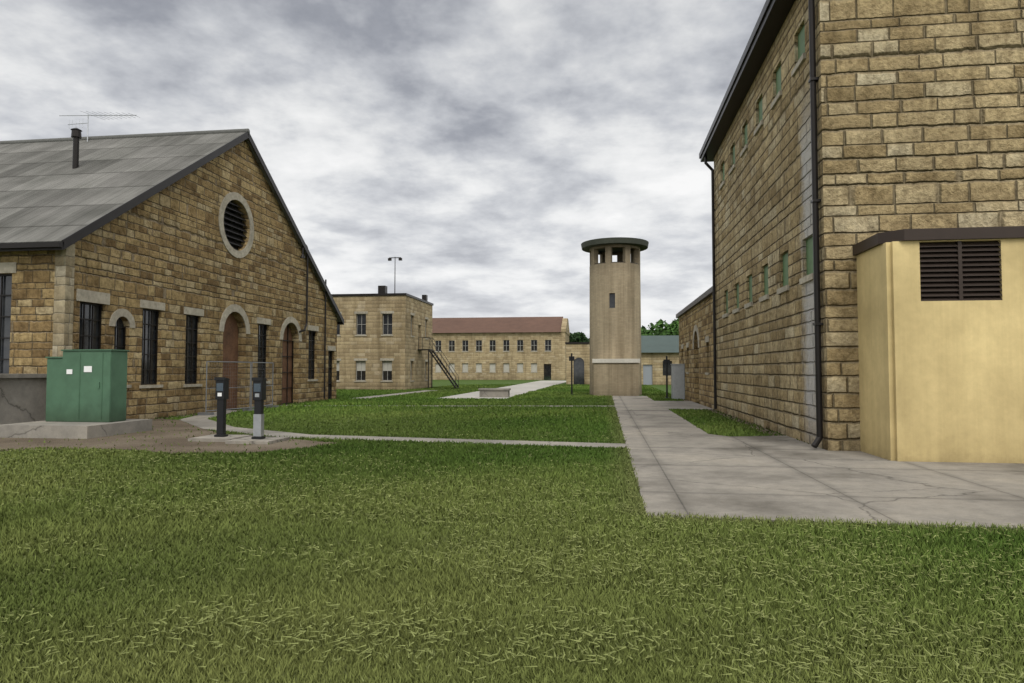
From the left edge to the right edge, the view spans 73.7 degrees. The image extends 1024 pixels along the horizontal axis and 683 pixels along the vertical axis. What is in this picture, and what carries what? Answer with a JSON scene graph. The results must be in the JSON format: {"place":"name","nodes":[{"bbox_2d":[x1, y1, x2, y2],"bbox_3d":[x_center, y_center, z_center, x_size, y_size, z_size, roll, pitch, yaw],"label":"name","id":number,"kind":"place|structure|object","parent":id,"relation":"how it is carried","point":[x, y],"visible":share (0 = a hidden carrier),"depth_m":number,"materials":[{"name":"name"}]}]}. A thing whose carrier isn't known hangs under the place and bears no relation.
{"place":"outdoors","nodes":[
{"label":"outdoors","id":0,"kind":"place"},
{"bbox_2d":[70,128,81,168],"bbox_3d":[-16.026,-7.052,25.088,0.380,1.600,0.380,0,-2,8],"label":"roof vent pipe","id":1,"kind":"object","parent":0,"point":[76,136],"visible":0.91,"depth_m":25.00,"materials":[{"name":"metal"}]},
{"bbox_2d":[276,405,418,405],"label":"footpath","id":2,"kind":"structure","parent":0,"point":[359,405],"depth_m":30.66,"materials":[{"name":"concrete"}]},
{"bbox_2d":[0,0,765,337],"label":"sky","id":3,"kind":"structure","parent":0,"point":[478,145],"materials":[{"name":"grey"}]},
{"bbox_2d":[441,381,565,398],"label":"footpath","id":4,"kind":"structure","parent":0,"point":[524,388],"depth_m":59.01,"materials":[{"name":"concrete"}]},
{"bbox_2d":[478,388,510,396],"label":"concrete bench block","id":5,"kind":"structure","parent":4,"relation":"on","point":[494,392],"depth_m":40.13,"materials":[{"name":"grey concrete"}]},
{"bbox_2d":[0,380,1023,682],"bbox_3d":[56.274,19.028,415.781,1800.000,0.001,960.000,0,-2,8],"label":"lawn","id":6,"kind":"structure","parent":0,"point":[462,382],"depth_m":5.46,"materials":[{"name":"green plant"}]},
{"bbox_2d":[0,418,335,453],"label":"dirt patch","id":7,"kind":"object","parent":6,"relation":"on","point":[168,439],"visible":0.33,"depth_m":15.05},
{"bbox_2d":[0,374,46,424],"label":"concrete wall","id":8,"kind":"structure","parent":7,"relation":"on","point":[22,398],"depth_m":17.75,"materials":[{"name":"grey concrete"}]},
{"bbox_2d":[0,419,151,438],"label":"cabinet plinth","id":9,"kind":"structure","parent":7,"relation":"on","point":[65,430],"depth_m":16.11,"materials":[{"name":"concrete"}]},
{"bbox_2d":[45,349,129,421],"bbox_3d":[-10.868,1.121,17.432,1.880,1.820,0.660,0,-2,8],"label":"electrical cabinet","id":10,"kind":"object","parent":9,"relation":"on","point":[98,393],"visible":1,"depth_m":17.14,"materials":[{"name":"green metal"}]},
{"bbox_2d":[66,366,91,373],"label":"labels","id":11,"kind":"object","parent":10,"relation":"attached to","point":[86,369],"visible":1,"depth_m":17.11,"materials":[{"name":"white paper"}]},
{"bbox_2d":[188,434,252,441],"bbox_3d":[-6.695,2.225,15.710,1.000,0.070,1.000,0,-2,8],"label":"concrete base","id":12,"kind":"object","parent":7,"relation":"on","point":[208,438],"visible":0.79,"depth_m":15.29,"materials":[{"name":"grey concrete"}]},
{"bbox_2d":[214,377,229,436],"bbox_3d":[-6.695,1.506,15.740,0.250,1.369,0.220,0,-2,8],"label":"audio post","id":13,"kind":"object","parent":12,"relation":"on","point":[221,417],"visible":0.99,"depth_m":15.68,"materials":[{"name":"black metal"}]},
{"bbox_2d":[216,383,222,390],"bbox_3d":[-6.707,1.047,15.671,0.160,0.180,0.006,0,-2,8],"label":"display screen","id":14,"kind":"object","parent":13,"relation":"attached to","point":[219,387],"visible":1,"depth_m":15.67,"materials":[{"name":"grey glass"}]},
{"bbox_2d":[225,436,289,443],"bbox_3d":[-5.652,2.204,15.216,1.000,0.070,1.000,0,-2,8],"label":"concrete base","id":15,"kind":"object","parent":7,"relation":"on","point":[248,440],"visible":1,"depth_m":14.85,"materials":[{"name":"grey concrete"}]},
{"bbox_2d":[251,377,266,438],"bbox_3d":[-5.652,1.486,15.246,0.250,1.369,0.220,0,-2,8],"label":"audio post","id":16,"kind":"object","parent":15,"relation":"on","point":[259,404],"visible":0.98,"depth_m":15.19,"materials":[{"name":"black metal"}]},
{"bbox_2d":[254,384,260,391],"bbox_3d":[-5.663,1.026,15.177,0.160,0.180,0.006,0,-2,8],"label":"display screen","id":17,"kind":"object","parent":16,"relation":"attached to","point":[257,387],"visible":1,"depth_m":15.17,"materials":[{"name":"grey glass"}]},
{"bbox_2d":[253,394,263,435],"bbox_3d":[-5.653,1.634,15.227,0.184,0.950,0.161,0,-2,8],"label":"post panel","id":18,"kind":"object","parent":16,"relation":"attached to","point":[258,424],"visible":1,"depth_m":15.17,"materials":[{"name":"white metal"}]},
{"bbox_2d":[0,140,336,418],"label":"gable hall walls","id":19,"kind":"structure","parent":6,"relation":"on","point":[166,246],"depth_m":24.62,"materials":[{"name":"beige stone"}]},
{"bbox_2d":[52,243,74,356],"bbox_3d":[-12.435,-0.209,18.904,0.335,5.200,0.315,0,-2,8],"label":"gable hall quoin","id":20,"kind":"object","parent":19,"relation":"attached to","point":[63,299],"visible":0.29,"depth_m":18.82,"materials":[{"name":"beige stone"}]},
{"bbox_2d":[0,201,331,403],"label":"windows","id":21,"kind":"structure","parent":19,"relation":"in","point":[6,322],"depth_m":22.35,"materials":[{"name":"black glass"}]},
{"bbox_2d":[0,192,335,387],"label":"window surrounds","id":22,"kind":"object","parent":19,"relation":"attached to","point":[81,294],"depth_m":26.45,"materials":[{"name":"grey stone"}]},
{"bbox_2d":[0,132,341,321],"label":"roof","id":23,"kind":"structure","parent":19,"relation":"on","point":[48,193],"depth_m":24.04,"materials":[{"name":"grey metal"}]},
{"bbox_2d":[59,111,137,141],"bbox_3d":[-17.294,-9.048,28.450,4.755,1.462,1.094,-1,-3,17],"label":"antenna","id":24,"kind":"object","parent":23,"relation":"on","point":[105,115],"visible":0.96,"depth_m":28.71,"materials":[{"name":"metal"}]},
{"bbox_2d":[0,128,249,143],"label":"roof ridge","id":25,"kind":"structure","parent":23,"relation":"on","point":[130,136],"depth_m":28.69,"materials":[{"name":"grey metal"}]},
{"bbox_2d":[0,132,343,324],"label":"gable fascia","id":26,"kind":"structure","parent":23,"relation":"attached to","point":[80,234],"depth_m":22.27,"materials":[{"name":"grey metal"}]},
{"bbox_2d":[222,314,291,408],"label":"arched doors","id":27,"kind":"structure","parent":19,"relation":"in","point":[230,343],"depth_m":28.01,"materials":[{"name":"brown wood"}]},
{"bbox_2d":[299,245,326,398],"bbox_3d":[-10.038,-0.903,34.577,0.309,7.701,3.185,0,-2,8],"label":"drainpipe","id":28,"kind":"object","parent":19,"relation":"attached to","point":[302,256],"visible":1,"depth_m":33.77,"materials":[{"name":"black metal"}]},
{"bbox_2d":[198,361,253,414],"bbox_3d":[-10.493,1.704,25.336,0.527,1.917,2.617,-1,-3,18],"label":"fence panel","id":29,"kind":"object","parent":6,"relation":"on","point":[212,413],"visible":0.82,"depth_m":25.36,"materials":[{"name":"grey metal"}]},
{"bbox_2d":[251,362,278,408],"bbox_3d":[-10.122,1.803,27.705,0.522,1.917,2.582,0,-2,0],"label":"fence panel","id":30,"kind":"object","parent":6,"relation":"on","point":[271,397],"visible":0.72,"depth_m":28.14,"materials":[{"name":"grey metal"}]},
{"bbox_2d":[332,295,431,389],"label":"block walls","id":31,"kind":"structure","parent":6,"relation":"on","point":[401,346],"depth_m":55.19,"materials":[{"name":"beige stone"}]},
{"bbox_2d":[337,361,391,370],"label":"block boards","id":32,"kind":"object","parent":31,"relation":"attached to","point":[364,365],"visible":0.27,"depth_m":55.26,"materials":[{"name":"white wood"}]},
{"bbox_2d":[336,314,418,379],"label":"block panes","id":33,"kind":"object","parent":31,"relation":"attached to","point":[361,319],"visible":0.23,"depth_m":55.30,"materials":[{"name":"black glass"}]},
{"bbox_2d":[336,314,425,380],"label":"block frames","id":34,"kind":"structure","parent":31,"relation":"attached to","point":[387,361],"depth_m":55.31,"materials":[{"name":"grey"}]},
{"bbox_2d":[331,293,433,305],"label":"block roof cap","id":35,"kind":"object","parent":31,"relation":"on","point":[395,294],"visible":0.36,"depth_m":55.27,"materials":[{"name":"metal"}]},
{"bbox_2d":[378,257,427,300],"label":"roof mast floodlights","id":36,"kind":"object","parent":35,"relation":"on","point":[382,289],"visible":0.82,"depth_m":56.01,"materials":[{"name":"metal"}]},
{"bbox_2d":[336,311,428,381],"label":"block trim","id":37,"kind":"structure","parent":31,"relation":"attached to","point":[381,359],"depth_m":55.12,"materials":[{"name":"stone"}]},
{"bbox_2d":[358,390,436,398],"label":"footpath","id":38,"kind":"structure","parent":6,"relation":"on","point":[393,394],"depth_m":44.49,"materials":[{"name":"concrete"}]},
{"bbox_2d":[181,410,625,447],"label":"footpath","id":39,"kind":"structure","parent":6,"relation":"on","point":[203,421],"depth_m":16.10,"materials":[{"name":"concrete"}]},
{"bbox_2d":[418,337,458,388],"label":"exterior staircase","id":40,"kind":"structure","parent":6,"relation":"on","point":[431,351],"depth_m":58.32,"materials":[{"name":"metal"}]},
{"bbox_2d":[432,318,569,379],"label":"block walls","id":41,"kind":"structure","parent":6,"relation":"on","point":[555,358],"depth_m":111.22,"materials":[{"name":"stone"}]},
{"bbox_2d":[435,363,536,371],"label":"block boards","id":42,"kind":"object","parent":41,"relation":"attached to","point":[493,367],"visible":0.37,"depth_m":111.57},
{"bbox_2d":[435,340,550,350],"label":"block frames","id":43,"kind":"structure","parent":41,"relation":"attached to","point":[506,345],"depth_m":111.59,"materials":[{"name":"grey"}]},
{"bbox_2d":[436,340,550,379],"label":"windows","id":44,"kind":"structure","parent":41,"relation":"attached to","point":[547,371],"depth_m":111.37,"materials":[{"name":"black glass"}]},
{"bbox_2d":[435,351,551,372],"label":"block trim","id":45,"kind":"structure","parent":41,"relation":"attached to","point":[492,351],"depth_m":111.33,"materials":[{"name":"stone"}]},
{"bbox_2d":[432,317,562,332],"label":"roof","id":46,"kind":"structure","parent":41,"relation":"on","point":[498,325],"depth_m":114.19,"materials":[{"name":"red tile"}]},
{"bbox_2d":[566,344,589,383],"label":"stone walls","id":47,"kind":"structure","parent":6,"relation":"on","point":[582,351],"depth_m":75.70,"materials":[{"name":"beige stone"}]},
{"bbox_2d":[565,342,589,343],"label":"wall coping","id":48,"kind":"object","parent":47,"relation":"on","point":[577,342],"visible":0.29,"depth_m":75.67,"materials":[{"name":"stone"}]},
{"bbox_2d":[574,358,583,384],"bbox_3d":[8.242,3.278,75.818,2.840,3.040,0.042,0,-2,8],"label":"door","id":49,"kind":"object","parent":47,"relation":"attached to","point":[578,370],"visible":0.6,"depth_m":75.90,"materials":[{"name":"grey metal"}]},
{"bbox_2d":[569,331,587,341],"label":"tree","id":50,"kind":"object","parent":6,"relation":"on","point":[577,337],"visible":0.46,"depth_m":183.41,"materials":[{"name":"green plant"}]},
{"bbox_2d":[590,262,641,394],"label":"tower shaft","id":51,"kind":"object","parent":6,"relation":"on","point":[615,332],"visible":0.67,"depth_m":43.59,"materials":[{"name":"beige concrete"}]},
{"bbox_2d":[609,294,614,307],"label":"tower window","id":52,"kind":"structure","parent":51,"relation":"in","point":[611,300],"depth_m":43.74,"materials":[{"name":"grey glass"}]},
{"bbox_2d":[589,244,639,264],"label":"tower lantern piers","id":53,"kind":"structure","parent":51,"relation":"on","point":[626,255],"depth_m":44.34,"materials":[{"name":"beige concrete"}]},
{"bbox_2d":[581,237,648,252],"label":"tower roof","id":54,"kind":"structure","parent":53,"relation":"on","point":[642,244],"depth_m":43.65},
{"bbox_2d":[594,363,638,395],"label":"tower base","id":55,"kind":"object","parent":6,"relation":"on","point":[617,379],"depth_m":42.15,"materials":[{"name":"beige concrete"}]},
{"bbox_2d":[592,359,639,362],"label":"ledge","id":56,"kind":"object","parent":55,"relation":"on","point":[615,360],"visible":0.93,"depth_m":42.13,"materials":[{"name":"beige concrete"}]},
{"bbox_2d":[569,353,669,397],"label":"lamp posts","id":57,"kind":"object","parent":6,"relation":"on","point":[666,362],"visible":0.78,"depth_m":38.66,"materials":[{"name":"black metal"}]},
{"bbox_2d":[641,353,678,384],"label":"green roof building walls","id":58,"kind":"structure","parent":6,"relation":"on","point":[655,360],"depth_m":74.48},
{"bbox_2d":[643,365,651,384],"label":"door","id":59,"kind":"structure","parent":58,"relation":"in","point":[647,374],"depth_m":74.74,"materials":[{"name":"grey metal"}]},
{"bbox_2d":[641,319,678,335],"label":"tree","id":60,"kind":"object","parent":6,"relation":"on","point":[671,329],"depth_m":114.61,"materials":[{"name":"green plant"}]},
{"bbox_2d":[670,364,684,398],"bbox_3d":[9.252,2.224,38.145,0.660,1.950,1.060,0,-2,8],"label":"utility cabinet","id":61,"kind":"object","parent":6,"relation":"on","point":[678,381],"visible":0.89,"depth_m":37.65,"materials":[{"name":"grey metal"}]},
{"bbox_2d":[679,294,716,409],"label":"wing walls","id":62,"kind":"structure","parent":6,"relation":"on","point":[699,364],"depth_m":31.89,"materials":[{"name":"brown stone"}]},
{"bbox_2d":[676,286,712,317],"bbox_3d":[14.772,-1.829,33.050,11.950,0.218,14.046,0,-2,8],"label":"roof edge","id":63,"kind":"object","parent":62,"relation":"on","point":[701,298],"visible":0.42,"depth_m":31.82,"materials":[{"name":"grey metal"}]},
{"bbox_2d":[681,325,708,374],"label":"wing trim","id":64,"kind":"structure","parent":62,"relation":"attached to","point":[697,332],"depth_m":32.95,"materials":[{"name":"beige stone"}]},
{"bbox_2d":[711,410,783,435],"bbox_3d":[7.195,2.520,22.044,0.369,0.001,10.990,0,-2,8],"label":"dirt edge","id":65,"kind":"object","parent":6,"relation":"on","point":[765,430],"visible":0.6,"depth_m":19.33,"materials":[{"name":"brown soil"}]},
{"bbox_2d":[856,238,1023,462],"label":"annex walls","id":66,"kind":"structure","parent":6,"relation":"on","point":[941,381],"depth_m":11.81,"materials":[{"name":"beige paint"}]},
{"bbox_2d":[853,226,1023,255],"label":"roof trim","id":67,"kind":"structure","parent":66,"relation":"attached to","point":[963,233],"depth_m":11.83,"materials":[{"name":"grey metal"}]},
{"bbox_2d":[919,241,1001,300],"bbox_3d":[7.782,-1.222,11.906,1.330,1.060,0.160,0,-2,8],"label":"louvered vent","id":68,"kind":"object","parent":66,"relation":"attached to","point":[959,271],"visible":0.98,"depth_m":11.86,"materials":[{"name":"black metal"}]},
{"bbox_2d":[641,335,678,352],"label":"roof","id":69,"kind":"structure","parent":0,"point":[661,344],"depth_m":76.36,"materials":[{"name":"metal"}]},
{"bbox_2d":[663,361,671,375],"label":"green roof building panes","id":70,"kind":"object","parent":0,"point":[664,370],"visible":0.5,"depth_m":74.52,"materials":[{"name":"glass"}]},
{"bbox_2d":[612,396,1023,529],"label":"pavement","id":71,"kind":"structure","parent":0,"point":[682,465],"depth_m":9.78,"materials":[{"name":"concrete"}]},
{"bbox_2d":[656,401,714,409],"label":"side walkway","id":72,"kind":"structure","parent":71,"relation":"on","point":[679,404],"depth_m":30.58,"materials":[{"name":"concrete"}]},
{"bbox_2d":[714,0,1023,450],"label":"cellhouse walls","id":73,"kind":"structure","parent":0,"point":[920,114],"depth_m":13.59,"materials":[{"name":"beige stone"}]},
{"bbox_2d":[699,0,822,447],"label":"gutter and downspouts","id":74,"kind":"object","parent":73,"relation":"attached to","point":[770,22],"visible":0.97,"depth_m":16.78,"materials":[{"name":"black metal"}]},
{"bbox_2d":[719,52,813,318],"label":"window sills","id":75,"kind":"structure","parent":73,"relation":"attached to","point":[809,277],"depth_m":17.34,"materials":[{"name":"grey stone"}]},
{"bbox_2d":[723,26,812,312],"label":"windows","id":76,"kind":"structure","parent":73,"relation":"in","point":[809,241],"depth_m":16.98,"materials":[{"name":"green glass"}]}
]}

